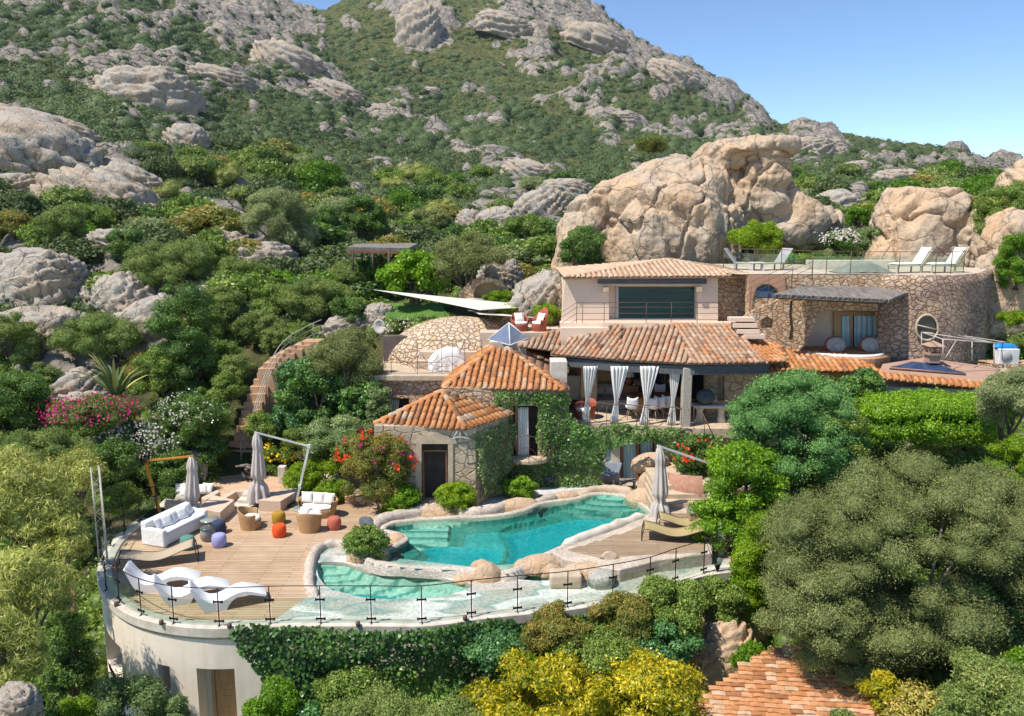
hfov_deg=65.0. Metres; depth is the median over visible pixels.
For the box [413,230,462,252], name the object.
hillside shrub
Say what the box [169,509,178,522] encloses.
cushion
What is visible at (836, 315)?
window
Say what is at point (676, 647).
shrub
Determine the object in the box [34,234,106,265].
hillside shrub
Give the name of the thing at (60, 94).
maquis scrub
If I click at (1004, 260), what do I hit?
shrub
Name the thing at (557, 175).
hillside shrub
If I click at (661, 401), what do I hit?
shell dining chair
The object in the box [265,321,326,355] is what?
shrub
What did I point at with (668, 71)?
boulder
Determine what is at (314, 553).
pool curb
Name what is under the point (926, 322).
oval window
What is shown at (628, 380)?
table lamp
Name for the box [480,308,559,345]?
sail terrace
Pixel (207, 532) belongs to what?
side table
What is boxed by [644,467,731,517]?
stone steps
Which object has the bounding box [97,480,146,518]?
shrub
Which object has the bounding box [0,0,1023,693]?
hillside
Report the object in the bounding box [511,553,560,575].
boulder
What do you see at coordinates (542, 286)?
boulder
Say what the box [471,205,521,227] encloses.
boulder
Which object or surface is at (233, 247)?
hillside shrub
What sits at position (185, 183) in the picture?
hillside shrub
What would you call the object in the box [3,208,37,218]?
hillside shrub
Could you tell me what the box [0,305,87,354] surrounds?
boulder
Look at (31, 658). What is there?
feathery tree
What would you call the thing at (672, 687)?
shrub
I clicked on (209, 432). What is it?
shrub
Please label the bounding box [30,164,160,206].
boulder
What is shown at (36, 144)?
boulder
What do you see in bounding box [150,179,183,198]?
hillside shrub
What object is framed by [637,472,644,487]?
boulder
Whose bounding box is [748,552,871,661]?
shrub
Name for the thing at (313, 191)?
hillside shrub
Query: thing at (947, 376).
glazed annex
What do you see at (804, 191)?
hillside shrub
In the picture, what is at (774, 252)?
hillside shrub
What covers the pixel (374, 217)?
juniper
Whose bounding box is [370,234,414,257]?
hillside shrub
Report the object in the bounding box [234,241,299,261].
boulder
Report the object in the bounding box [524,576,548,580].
paddling pool
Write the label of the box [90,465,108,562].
lattice mast
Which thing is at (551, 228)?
hillside shrub
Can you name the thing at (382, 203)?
hillside shrub
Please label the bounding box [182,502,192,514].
cushion
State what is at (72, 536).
feathery tree
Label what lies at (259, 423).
shrub
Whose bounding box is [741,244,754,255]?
hillside shrub
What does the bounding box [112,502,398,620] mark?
wooden deck
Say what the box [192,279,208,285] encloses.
boulder
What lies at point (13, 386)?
shrub
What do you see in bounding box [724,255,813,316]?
diagonal railing
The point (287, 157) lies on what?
hillside shrub
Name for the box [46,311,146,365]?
shrub
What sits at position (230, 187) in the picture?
hillside shrub
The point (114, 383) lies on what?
agave
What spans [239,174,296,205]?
hillside shrub
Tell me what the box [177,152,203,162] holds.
hillside shrub
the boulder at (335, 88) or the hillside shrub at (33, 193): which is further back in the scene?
the boulder at (335, 88)
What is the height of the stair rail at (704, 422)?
0.994 m
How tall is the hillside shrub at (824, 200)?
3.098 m
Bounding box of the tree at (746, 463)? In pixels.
[684,439,789,558]
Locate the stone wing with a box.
[716,264,991,364]
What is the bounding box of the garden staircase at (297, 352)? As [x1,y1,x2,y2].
[229,339,323,452]
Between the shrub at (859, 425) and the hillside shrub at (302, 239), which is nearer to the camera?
the shrub at (859, 425)
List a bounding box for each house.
[372,389,514,506]
[441,344,568,486]
[556,258,746,344]
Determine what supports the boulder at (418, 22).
on the hillside
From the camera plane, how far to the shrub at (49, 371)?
35.12 m
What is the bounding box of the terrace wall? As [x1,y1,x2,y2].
[805,260,895,268]
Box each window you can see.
[392,398,408,408]
[605,441,609,460]
[616,286,695,318]
[754,284,775,297]
[833,312,874,346]
[915,314,938,341]
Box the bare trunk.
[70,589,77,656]
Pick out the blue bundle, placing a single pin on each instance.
(1004, 345)
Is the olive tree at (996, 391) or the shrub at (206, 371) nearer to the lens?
the olive tree at (996, 391)
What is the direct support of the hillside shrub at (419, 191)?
on the hillside
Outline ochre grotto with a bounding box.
[686,612,768,670]
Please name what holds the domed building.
on the hillside
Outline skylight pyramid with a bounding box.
[487,322,528,353]
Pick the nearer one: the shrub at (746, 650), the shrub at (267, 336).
the shrub at (746, 650)
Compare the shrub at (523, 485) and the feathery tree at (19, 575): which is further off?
the shrub at (523, 485)
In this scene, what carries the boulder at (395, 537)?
on the terrace floor
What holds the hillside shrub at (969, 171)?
on the hillside
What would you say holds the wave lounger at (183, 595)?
on the wooden deck
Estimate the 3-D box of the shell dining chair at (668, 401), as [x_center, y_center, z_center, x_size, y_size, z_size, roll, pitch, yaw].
[6.324,1.918,32.696,0.490,0.957,0.472,3,10,17]
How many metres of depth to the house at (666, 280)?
34.61 m
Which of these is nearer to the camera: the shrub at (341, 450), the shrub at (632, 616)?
the shrub at (632, 616)
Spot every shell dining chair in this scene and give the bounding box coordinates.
[625,397,637,419]
[648,398,659,420]
[653,395,666,417]
[654,383,665,391]
[661,395,670,416]
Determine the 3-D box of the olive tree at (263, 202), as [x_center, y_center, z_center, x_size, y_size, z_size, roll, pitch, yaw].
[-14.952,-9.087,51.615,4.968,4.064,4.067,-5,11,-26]
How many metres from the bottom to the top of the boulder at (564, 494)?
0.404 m
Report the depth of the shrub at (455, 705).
17.81 m
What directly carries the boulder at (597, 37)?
on the hillside
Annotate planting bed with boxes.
[345,493,373,504]
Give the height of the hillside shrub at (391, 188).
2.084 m
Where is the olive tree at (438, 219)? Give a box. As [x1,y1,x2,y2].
[411,207,454,229]
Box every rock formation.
[550,134,844,273]
[863,186,979,266]
[969,158,1023,339]
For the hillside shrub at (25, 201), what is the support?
on the hillside
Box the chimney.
[921,340,945,362]
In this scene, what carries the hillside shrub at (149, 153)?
on the hillside
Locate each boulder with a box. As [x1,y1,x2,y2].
[0,102,75,129]
[0,109,105,174]
[0,172,36,192]
[0,247,90,306]
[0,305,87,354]
[0,681,43,715]
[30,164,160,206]
[45,366,105,402]
[49,113,101,142]
[52,390,108,404]
[74,274,103,304]
[85,228,149,256]
[86,65,206,116]
[90,271,156,311]
[99,161,164,189]
[103,156,130,165]
[104,292,185,357]
[161,123,211,149]
[186,62,258,90]
[190,230,248,242]
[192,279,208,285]
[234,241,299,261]
[248,38,327,75]
[309,77,365,104]
[322,312,366,339]
[327,548,346,555]
[346,553,366,563]
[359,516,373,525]
[361,302,395,333]
[372,546,391,560]
[388,533,404,545]
[393,0,443,47]
[421,504,455,516]
[425,87,440,96]
[453,573,474,585]
[455,208,478,225]
[470,559,486,566]
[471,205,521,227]
[473,9,534,39]
[473,561,500,582]
[476,259,523,290]
[484,116,506,123]
[500,157,553,175]
[502,497,537,511]
[507,269,561,324]
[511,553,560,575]
[512,186,569,215]
[537,563,560,578]
[540,178,592,195]
[555,491,578,498]
[559,21,628,53]
[564,561,598,581]
[588,569,614,589]
[599,551,619,559]
[612,110,641,125]
[624,487,645,508]
[631,452,669,473]
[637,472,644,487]
[646,58,704,91]
[692,619,755,692]
[800,136,835,155]
[816,189,866,206]
[843,160,872,170]
[870,168,918,181]
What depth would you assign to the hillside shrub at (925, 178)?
86.29 m
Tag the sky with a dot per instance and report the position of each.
(940, 72)
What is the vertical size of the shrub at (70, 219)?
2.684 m
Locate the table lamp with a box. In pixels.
[625,372,634,384]
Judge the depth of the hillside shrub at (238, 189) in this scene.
84.82 m
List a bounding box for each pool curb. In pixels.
[303,539,343,596]
[373,503,429,528]
[455,502,504,514]
[535,493,557,501]
[562,512,646,544]
[578,484,631,494]
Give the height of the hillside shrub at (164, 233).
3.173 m
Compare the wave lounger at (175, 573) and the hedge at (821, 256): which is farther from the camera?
the hedge at (821, 256)
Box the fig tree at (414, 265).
[375,248,451,305]
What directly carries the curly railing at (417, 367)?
on the domed building
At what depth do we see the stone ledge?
31.73 m
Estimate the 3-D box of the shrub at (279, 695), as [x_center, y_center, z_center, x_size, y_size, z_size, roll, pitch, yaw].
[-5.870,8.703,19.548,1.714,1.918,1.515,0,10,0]
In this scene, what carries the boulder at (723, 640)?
on the hillside
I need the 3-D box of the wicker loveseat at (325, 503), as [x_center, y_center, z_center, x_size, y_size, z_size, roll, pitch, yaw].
[-6.905,5.221,28.632,1.514,0.810,0.767,1,10,7]
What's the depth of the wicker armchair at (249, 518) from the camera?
27.27 m
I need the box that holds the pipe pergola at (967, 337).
[921,332,1005,365]
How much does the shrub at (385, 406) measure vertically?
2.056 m
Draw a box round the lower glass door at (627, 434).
[626,434,653,476]
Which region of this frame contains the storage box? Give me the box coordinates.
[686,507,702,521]
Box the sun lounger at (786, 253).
[753,248,792,270]
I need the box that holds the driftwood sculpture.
[235,464,251,478]
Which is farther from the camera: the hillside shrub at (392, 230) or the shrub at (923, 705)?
the hillside shrub at (392, 230)
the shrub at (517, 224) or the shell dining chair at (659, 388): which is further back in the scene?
the shrub at (517, 224)
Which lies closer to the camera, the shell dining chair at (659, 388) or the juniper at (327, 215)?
the shell dining chair at (659, 388)
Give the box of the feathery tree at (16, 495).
[0,442,85,550]
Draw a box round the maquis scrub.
[0,0,1023,341]
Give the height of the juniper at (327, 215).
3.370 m
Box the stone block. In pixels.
[549,568,581,588]
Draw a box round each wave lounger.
[123,560,201,593]
[153,574,229,606]
[188,579,266,613]
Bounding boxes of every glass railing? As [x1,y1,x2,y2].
[99,486,707,626]
[723,248,965,273]
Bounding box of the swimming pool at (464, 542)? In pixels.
[363,492,648,581]
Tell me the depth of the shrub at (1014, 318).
34.50 m
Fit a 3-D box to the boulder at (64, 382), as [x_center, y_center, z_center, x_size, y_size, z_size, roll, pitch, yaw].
[-19.343,1.627,36.047,3.169,2.463,2.436,0,10,0]
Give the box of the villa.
[518,323,883,481]
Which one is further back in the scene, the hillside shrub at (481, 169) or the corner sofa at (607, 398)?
the hillside shrub at (481, 169)
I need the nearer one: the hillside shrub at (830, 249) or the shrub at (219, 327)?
the shrub at (219, 327)
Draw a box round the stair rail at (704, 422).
[694,407,712,435]
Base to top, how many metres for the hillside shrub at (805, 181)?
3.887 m
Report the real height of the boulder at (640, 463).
0.910 m
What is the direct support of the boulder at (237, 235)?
on the hillside
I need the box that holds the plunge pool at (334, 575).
[317,565,467,598]
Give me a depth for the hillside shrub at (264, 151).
111.00 m
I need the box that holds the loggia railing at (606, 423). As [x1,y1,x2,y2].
[571,401,681,426]
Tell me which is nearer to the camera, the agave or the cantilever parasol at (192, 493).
the cantilever parasol at (192, 493)
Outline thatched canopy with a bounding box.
[772,285,907,339]
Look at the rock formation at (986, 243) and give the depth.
36.72 m
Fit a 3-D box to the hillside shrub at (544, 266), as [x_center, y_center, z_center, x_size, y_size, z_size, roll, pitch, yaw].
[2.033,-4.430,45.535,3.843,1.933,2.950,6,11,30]
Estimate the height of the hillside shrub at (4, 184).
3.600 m
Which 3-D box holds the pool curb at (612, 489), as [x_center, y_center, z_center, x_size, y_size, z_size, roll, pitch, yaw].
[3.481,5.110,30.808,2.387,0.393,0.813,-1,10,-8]
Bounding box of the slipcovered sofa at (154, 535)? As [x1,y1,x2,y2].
[141,502,207,547]
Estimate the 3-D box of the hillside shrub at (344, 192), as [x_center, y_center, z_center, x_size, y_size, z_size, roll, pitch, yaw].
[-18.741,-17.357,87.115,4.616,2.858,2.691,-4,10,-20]
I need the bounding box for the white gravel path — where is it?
[476,482,599,506]
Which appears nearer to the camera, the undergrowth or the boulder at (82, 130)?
the undergrowth
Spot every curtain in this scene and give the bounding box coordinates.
[582,366,597,422]
[610,366,627,423]
[639,366,658,423]
[667,374,679,424]
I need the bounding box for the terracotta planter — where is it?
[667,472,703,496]
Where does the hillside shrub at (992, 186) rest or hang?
on the hillside
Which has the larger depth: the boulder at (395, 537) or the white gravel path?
the white gravel path
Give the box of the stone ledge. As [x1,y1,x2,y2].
[978,360,1023,370]
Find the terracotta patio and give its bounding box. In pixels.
[198,472,286,511]
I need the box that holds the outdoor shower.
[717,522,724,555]
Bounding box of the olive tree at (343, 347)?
[304,326,388,386]
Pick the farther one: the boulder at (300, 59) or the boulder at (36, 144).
the boulder at (300, 59)
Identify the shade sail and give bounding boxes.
[354,286,519,309]
[468,310,533,317]
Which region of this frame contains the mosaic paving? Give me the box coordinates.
[277,548,728,618]
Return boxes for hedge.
[481,288,513,301]
[484,302,518,319]
[530,301,561,324]
[795,252,853,263]
[853,386,1012,449]
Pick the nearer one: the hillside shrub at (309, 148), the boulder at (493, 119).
the hillside shrub at (309, 148)
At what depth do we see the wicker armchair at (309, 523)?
26.94 m
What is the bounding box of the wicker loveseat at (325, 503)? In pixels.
[297,491,338,518]
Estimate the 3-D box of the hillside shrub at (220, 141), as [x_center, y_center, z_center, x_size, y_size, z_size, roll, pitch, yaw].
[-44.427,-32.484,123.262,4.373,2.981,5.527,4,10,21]
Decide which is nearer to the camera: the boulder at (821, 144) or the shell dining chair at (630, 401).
the shell dining chair at (630, 401)
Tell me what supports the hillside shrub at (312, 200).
on the hillside
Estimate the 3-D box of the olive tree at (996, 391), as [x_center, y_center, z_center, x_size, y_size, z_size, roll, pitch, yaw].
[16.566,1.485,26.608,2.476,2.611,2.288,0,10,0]
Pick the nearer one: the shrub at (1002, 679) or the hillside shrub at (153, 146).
the shrub at (1002, 679)
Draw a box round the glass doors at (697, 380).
[624,372,703,397]
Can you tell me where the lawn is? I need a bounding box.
[385,303,449,320]
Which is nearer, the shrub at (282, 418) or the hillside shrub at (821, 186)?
the shrub at (282, 418)
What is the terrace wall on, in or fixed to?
on the stone wing
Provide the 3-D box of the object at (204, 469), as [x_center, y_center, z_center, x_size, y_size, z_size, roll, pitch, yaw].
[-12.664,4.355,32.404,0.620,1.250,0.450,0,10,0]
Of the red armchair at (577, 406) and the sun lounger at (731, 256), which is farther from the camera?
the sun lounger at (731, 256)
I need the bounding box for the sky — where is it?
[292,0,1023,157]
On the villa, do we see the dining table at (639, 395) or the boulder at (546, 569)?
the dining table at (639, 395)
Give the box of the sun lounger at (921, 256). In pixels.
[887,247,932,272]
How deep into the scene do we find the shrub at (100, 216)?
55.11 m
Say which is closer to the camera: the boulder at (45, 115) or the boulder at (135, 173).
the boulder at (135, 173)
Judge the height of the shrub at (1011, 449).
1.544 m
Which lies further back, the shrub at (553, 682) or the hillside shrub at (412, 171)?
the hillside shrub at (412, 171)
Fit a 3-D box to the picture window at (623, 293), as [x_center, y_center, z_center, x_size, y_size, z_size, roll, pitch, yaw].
[6.265,-2.395,34.827,3.556,1.563,0.060,0,10,0]
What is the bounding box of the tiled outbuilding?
[686,644,895,715]
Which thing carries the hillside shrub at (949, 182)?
on the hillside
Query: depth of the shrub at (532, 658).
19.85 m
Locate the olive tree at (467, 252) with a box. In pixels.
[430,229,510,287]
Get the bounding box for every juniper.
[307,204,349,240]
[340,193,389,240]
[556,225,606,266]
[722,363,871,487]
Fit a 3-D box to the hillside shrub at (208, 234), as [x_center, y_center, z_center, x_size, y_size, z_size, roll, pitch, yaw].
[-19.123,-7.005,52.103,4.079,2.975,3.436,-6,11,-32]
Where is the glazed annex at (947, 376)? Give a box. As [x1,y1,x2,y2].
[877,358,1009,449]
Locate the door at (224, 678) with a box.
[215,669,236,715]
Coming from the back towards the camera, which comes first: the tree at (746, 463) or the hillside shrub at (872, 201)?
the hillside shrub at (872, 201)
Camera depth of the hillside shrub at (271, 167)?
99.29 m
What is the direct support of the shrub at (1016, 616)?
on the hillside
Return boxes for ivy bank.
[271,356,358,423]
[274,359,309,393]
[337,379,391,425]
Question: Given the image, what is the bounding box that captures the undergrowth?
[0,256,1023,715]
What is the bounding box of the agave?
[72,350,154,395]
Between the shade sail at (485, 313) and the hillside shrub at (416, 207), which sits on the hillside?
the hillside shrub at (416, 207)
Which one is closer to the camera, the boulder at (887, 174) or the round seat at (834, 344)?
the round seat at (834, 344)
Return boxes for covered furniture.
[829,260,894,272]
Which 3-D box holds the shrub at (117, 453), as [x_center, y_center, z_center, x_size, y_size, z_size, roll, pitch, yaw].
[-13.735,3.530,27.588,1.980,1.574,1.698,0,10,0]
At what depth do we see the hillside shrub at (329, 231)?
54.33 m
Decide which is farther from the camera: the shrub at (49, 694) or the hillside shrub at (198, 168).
the hillside shrub at (198, 168)
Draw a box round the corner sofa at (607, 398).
[577,383,627,409]
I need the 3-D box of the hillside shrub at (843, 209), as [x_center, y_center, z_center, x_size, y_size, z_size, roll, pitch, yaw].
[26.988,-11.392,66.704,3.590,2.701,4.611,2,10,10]
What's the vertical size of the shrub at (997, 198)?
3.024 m
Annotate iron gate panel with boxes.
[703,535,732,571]
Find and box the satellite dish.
[373,319,384,345]
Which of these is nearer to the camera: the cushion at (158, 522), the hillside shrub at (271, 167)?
the cushion at (158, 522)
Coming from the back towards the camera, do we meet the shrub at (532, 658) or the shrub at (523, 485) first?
the shrub at (523, 485)
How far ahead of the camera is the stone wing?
33.33 m
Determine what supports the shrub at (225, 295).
on the hillside
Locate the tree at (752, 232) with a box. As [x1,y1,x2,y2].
[726,219,783,261]
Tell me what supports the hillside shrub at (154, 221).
on the hillside
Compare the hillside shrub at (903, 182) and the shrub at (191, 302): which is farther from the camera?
the hillside shrub at (903, 182)
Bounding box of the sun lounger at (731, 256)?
[724,248,761,269]
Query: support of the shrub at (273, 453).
on the terrace floor
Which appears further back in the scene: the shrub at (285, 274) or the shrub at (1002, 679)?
the shrub at (285, 274)
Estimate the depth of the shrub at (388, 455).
28.53 m
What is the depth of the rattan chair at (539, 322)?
35.21 m
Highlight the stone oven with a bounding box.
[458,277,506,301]
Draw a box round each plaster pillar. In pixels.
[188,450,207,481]
[277,465,286,483]
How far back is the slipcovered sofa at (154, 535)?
26.26 m
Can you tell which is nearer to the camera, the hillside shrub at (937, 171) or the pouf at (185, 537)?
the pouf at (185, 537)
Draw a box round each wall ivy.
[229,597,742,712]
[473,421,518,497]
[492,391,606,487]
[569,420,722,464]
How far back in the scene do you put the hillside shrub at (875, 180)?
110.46 m
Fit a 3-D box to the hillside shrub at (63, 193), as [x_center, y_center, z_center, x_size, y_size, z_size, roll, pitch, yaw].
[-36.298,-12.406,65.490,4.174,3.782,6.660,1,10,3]
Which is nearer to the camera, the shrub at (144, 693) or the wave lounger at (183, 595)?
the shrub at (144, 693)
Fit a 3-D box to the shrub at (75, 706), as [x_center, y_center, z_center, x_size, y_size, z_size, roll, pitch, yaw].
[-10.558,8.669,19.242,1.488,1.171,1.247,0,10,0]
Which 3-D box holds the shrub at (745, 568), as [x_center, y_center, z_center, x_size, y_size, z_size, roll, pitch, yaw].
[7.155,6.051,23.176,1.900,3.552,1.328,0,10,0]
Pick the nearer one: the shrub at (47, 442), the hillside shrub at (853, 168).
the shrub at (47, 442)
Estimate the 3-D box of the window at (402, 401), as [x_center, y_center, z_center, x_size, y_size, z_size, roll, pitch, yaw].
[-4.797,2.177,33.807,0.950,1.000,0.050,0,10,0]
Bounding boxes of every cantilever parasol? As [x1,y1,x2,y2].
[142,455,200,517]
[246,431,310,507]
[648,444,708,519]
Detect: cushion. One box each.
[153,515,162,528]
[158,513,173,527]
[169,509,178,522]
[174,506,188,519]
[175,483,185,493]
[179,485,184,495]
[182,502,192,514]
[199,483,208,493]
[203,483,213,493]
[299,507,309,513]
[309,509,320,514]
[597,386,604,394]
[605,386,613,394]
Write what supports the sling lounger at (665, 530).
on the sunbathing platform
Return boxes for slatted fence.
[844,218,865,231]
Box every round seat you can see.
[824,336,845,351]
[859,336,878,351]
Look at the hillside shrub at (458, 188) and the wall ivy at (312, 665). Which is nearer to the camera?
the wall ivy at (312, 665)
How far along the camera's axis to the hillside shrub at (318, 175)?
97.14 m
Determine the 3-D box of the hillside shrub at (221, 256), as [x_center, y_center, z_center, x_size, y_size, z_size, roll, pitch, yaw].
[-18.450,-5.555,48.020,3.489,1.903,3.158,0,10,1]
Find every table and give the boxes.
[200,516,219,524]
[200,525,214,541]
[293,505,311,511]
[619,478,635,489]
[620,383,637,397]
[628,392,680,413]
[691,389,728,422]
[749,262,764,270]
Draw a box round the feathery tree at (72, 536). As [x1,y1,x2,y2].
[16,499,95,566]
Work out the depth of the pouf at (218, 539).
25.78 m
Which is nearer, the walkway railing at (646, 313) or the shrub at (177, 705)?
the shrub at (177, 705)
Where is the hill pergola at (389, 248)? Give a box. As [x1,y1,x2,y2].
[347,243,417,270]
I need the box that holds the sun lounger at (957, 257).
[922,247,966,272]
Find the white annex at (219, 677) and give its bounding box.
[97,497,731,715]
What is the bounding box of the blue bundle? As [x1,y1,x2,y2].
[992,343,1017,348]
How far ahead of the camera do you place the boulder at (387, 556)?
24.79 m
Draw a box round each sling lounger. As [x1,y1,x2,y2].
[116,538,198,570]
[641,520,712,545]
[656,511,716,533]
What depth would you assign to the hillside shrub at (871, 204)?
59.10 m
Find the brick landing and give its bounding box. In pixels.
[666,462,750,495]
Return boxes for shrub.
[0,177,15,193]
[0,189,48,217]
[0,208,33,239]
[0,245,11,252]
[0,311,46,365]
[0,369,55,430]
[0,423,97,484]
[3,187,37,196]
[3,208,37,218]
[13,218,64,247]
[31,361,63,386]
[32,204,91,243]
[34,184,98,206]
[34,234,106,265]
[34,683,69,715]
[36,387,145,439]
[40,610,100,699]
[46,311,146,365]
[55,165,95,169]
[57,695,99,715]
[62,200,118,228]
[66,218,97,236]
[75,418,181,482]
[82,269,119,292]
[82,666,175,715]
[84,194,141,227]
[90,436,141,482]
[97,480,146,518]
[102,227,145,258]
[116,215,141,228]
[118,237,215,288]
[119,348,149,380]
[121,215,170,229]
[129,345,192,397]
[131,222,190,247]
[132,140,167,152]
[135,448,203,499]
[138,203,174,221]
[140,153,188,181]
[141,150,169,160]
[143,278,226,393]
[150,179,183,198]
[150,388,236,448]
[154,197,170,208]
[158,192,216,218]
[162,204,245,234]
[163,177,192,188]
[165,693,190,715]
[172,154,185,161]
[174,145,208,156]
[174,253,233,271]
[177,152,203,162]
[179,152,227,186]
[179,307,241,344]
[180,435,225,466]
[188,227,233,247]
[188,386,226,419]
[190,424,228,451]
[197,240,227,261]
[200,154,243,176]
[200,269,276,303]
[200,354,251,388]
[203,285,246,324]
[205,339,241,365]
[206,159,246,187]
[210,136,230,149]
[210,370,248,408]
[211,142,223,149]
[211,255,271,280]
[216,448,230,460]
[217,352,255,379]
[220,150,259,167]
[223,133,260,150]
[226,187,250,203]
[226,237,261,256]
[227,184,244,190]
[227,186,245,199]
[227,308,282,344]
[238,141,288,164]
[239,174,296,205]
[239,673,305,715]
[240,172,272,181]
[242,156,269,173]
[243,409,280,442]
[246,206,280,214]
[248,282,300,319]
[250,158,298,180]
[251,442,296,475]
[259,320,297,352]
[261,138,294,152]
[261,220,322,255]
[262,255,307,282]
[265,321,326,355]
[266,402,311,436]
[268,268,292,283]
[272,150,295,164]
[276,273,355,322]
[280,421,309,449]
[280,461,326,495]
[285,266,349,307]
[286,151,318,165]
[288,356,322,395]
[289,159,308,170]
[290,163,345,178]
[291,145,312,155]
[292,697,325,715]
[294,155,349,192]
[296,188,321,197]
[296,243,375,273]
[297,145,313,154]
[298,191,323,202]
[300,414,373,460]
[304,194,333,207]
[308,455,348,478]
[310,663,379,714]
[311,476,354,502]
[312,219,353,247]
[313,195,355,221]
[321,184,358,197]
[321,679,431,715]
[324,259,372,288]
[328,294,366,323]
[329,431,358,464]
[333,428,417,503]
[341,523,390,560]
[348,239,372,244]
[348,253,413,300]
[349,218,407,243]
[354,196,393,222]
[363,386,393,428]
[370,165,404,180]
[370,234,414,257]
[371,309,460,334]
[378,482,422,512]
[379,174,405,188]
[383,200,399,215]
[383,220,441,242]
[384,186,396,193]
[384,186,424,213]
[390,182,448,204]
[391,214,438,232]
[398,162,431,180]
[398,203,449,218]
[409,202,425,211]
[412,170,452,185]
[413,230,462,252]
[416,691,483,715]
[421,164,438,172]
[424,197,460,207]
[429,184,444,193]
[430,266,477,292]
[432,204,461,218]
[432,238,480,273]
[432,481,477,512]
[439,222,467,235]
[442,182,473,197]
[448,171,466,182]
[459,217,513,236]
[459,646,610,715]
[461,182,478,190]
[461,625,530,676]
[467,164,494,176]
[476,244,553,273]
[482,239,504,253]
[484,195,514,207]
[488,233,517,247]
[500,474,538,498]
[501,213,553,238]
[503,232,556,266]
[510,651,541,680]
[517,175,544,190]
[518,262,538,278]
[519,598,594,654]
[529,218,559,237]
[532,263,556,273]
[534,172,550,178]
[545,620,642,683]
[549,170,578,178]
[579,641,709,715]
[587,589,655,643]
[629,617,705,665]
[634,135,668,154]
[636,571,708,642]
[672,435,712,478]
[698,574,750,623]
[725,510,775,625]
[728,638,765,668]
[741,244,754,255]
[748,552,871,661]
[761,250,801,253]
[785,251,811,263]
[791,165,806,173]
[791,168,800,177]
[792,172,823,188]
[800,187,811,193]
[805,193,840,206]
[808,175,853,195]
[812,404,872,454]
[819,228,863,254]
[820,224,863,254]
[827,706,857,715]
[831,162,863,178]
[833,206,853,214]
[837,366,887,399]
[843,202,876,226]
[844,204,872,228]
[849,199,876,207]
[851,225,882,252]
[852,248,863,259]
[853,668,914,712]
[863,187,884,202]
[866,179,885,183]
[867,180,889,190]
[873,677,941,715]
[882,174,924,188]
[909,173,944,185]
[909,645,1023,715]
[911,164,956,178]
[923,176,962,187]
[935,156,966,172]
[948,179,985,195]
[955,164,994,180]
[961,171,995,182]
[964,569,1023,646]
[968,179,1023,234]
[968,196,984,211]
[973,184,993,196]
[974,172,997,187]
[979,433,1023,483]
[988,167,1002,174]
[992,232,1023,289]
[994,309,1023,327]
[1002,645,1023,670]
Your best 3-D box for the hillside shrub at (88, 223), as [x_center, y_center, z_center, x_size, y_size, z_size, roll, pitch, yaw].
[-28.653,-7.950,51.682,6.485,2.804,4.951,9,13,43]
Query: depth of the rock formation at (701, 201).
43.68 m
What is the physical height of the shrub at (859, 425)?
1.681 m
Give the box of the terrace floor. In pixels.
[119,472,732,639]
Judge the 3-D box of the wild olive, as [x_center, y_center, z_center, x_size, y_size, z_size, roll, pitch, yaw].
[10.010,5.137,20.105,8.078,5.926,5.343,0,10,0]
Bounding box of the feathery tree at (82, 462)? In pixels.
[54,447,110,502]
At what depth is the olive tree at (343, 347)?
32.84 m
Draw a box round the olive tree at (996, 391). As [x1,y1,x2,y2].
[971,366,1023,440]
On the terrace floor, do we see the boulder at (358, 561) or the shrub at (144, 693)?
the boulder at (358, 561)
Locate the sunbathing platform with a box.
[552,518,711,581]
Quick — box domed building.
[369,316,539,435]
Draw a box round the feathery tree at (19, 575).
[0,543,82,653]
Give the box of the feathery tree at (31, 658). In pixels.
[0,597,57,687]
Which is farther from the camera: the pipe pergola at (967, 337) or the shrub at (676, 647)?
the pipe pergola at (967, 337)
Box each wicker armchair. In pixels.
[237,506,260,530]
[296,512,322,533]
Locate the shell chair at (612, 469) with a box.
[598,462,622,484]
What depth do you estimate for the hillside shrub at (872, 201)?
68.44 m
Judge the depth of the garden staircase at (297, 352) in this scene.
35.14 m
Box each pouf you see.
[180,534,194,550]
[211,519,225,532]
[211,532,226,548]
[272,510,285,523]
[272,522,285,537]
[327,515,340,530]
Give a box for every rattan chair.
[511,312,528,331]
[530,307,547,331]
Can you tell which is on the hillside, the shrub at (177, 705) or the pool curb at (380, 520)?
the shrub at (177, 705)
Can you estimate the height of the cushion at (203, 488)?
0.346 m
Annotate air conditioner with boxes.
[995,348,1019,363]
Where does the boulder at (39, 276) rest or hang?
on the hillside
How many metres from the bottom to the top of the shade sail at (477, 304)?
1.184 m
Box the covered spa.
[428,347,466,371]
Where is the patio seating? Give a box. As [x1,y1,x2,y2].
[164,488,299,519]
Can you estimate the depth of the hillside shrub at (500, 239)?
54.59 m
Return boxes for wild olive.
[754,444,1023,699]
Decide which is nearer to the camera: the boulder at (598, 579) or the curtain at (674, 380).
the boulder at (598, 579)
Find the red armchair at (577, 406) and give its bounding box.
[573,398,596,419]
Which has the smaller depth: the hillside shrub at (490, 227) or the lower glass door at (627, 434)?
the lower glass door at (627, 434)
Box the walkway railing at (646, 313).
[561,302,723,322]
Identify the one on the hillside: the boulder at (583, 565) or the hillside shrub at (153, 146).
the hillside shrub at (153, 146)
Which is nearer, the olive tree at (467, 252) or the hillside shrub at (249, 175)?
the olive tree at (467, 252)
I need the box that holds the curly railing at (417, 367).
[370,339,481,373]
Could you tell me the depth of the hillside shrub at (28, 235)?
46.61 m
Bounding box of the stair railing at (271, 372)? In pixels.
[240,319,321,459]
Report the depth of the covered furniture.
34.02 m
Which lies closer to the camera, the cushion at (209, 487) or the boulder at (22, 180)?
the cushion at (209, 487)
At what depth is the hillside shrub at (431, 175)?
114.03 m
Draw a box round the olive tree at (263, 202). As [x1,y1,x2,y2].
[239,185,318,243]

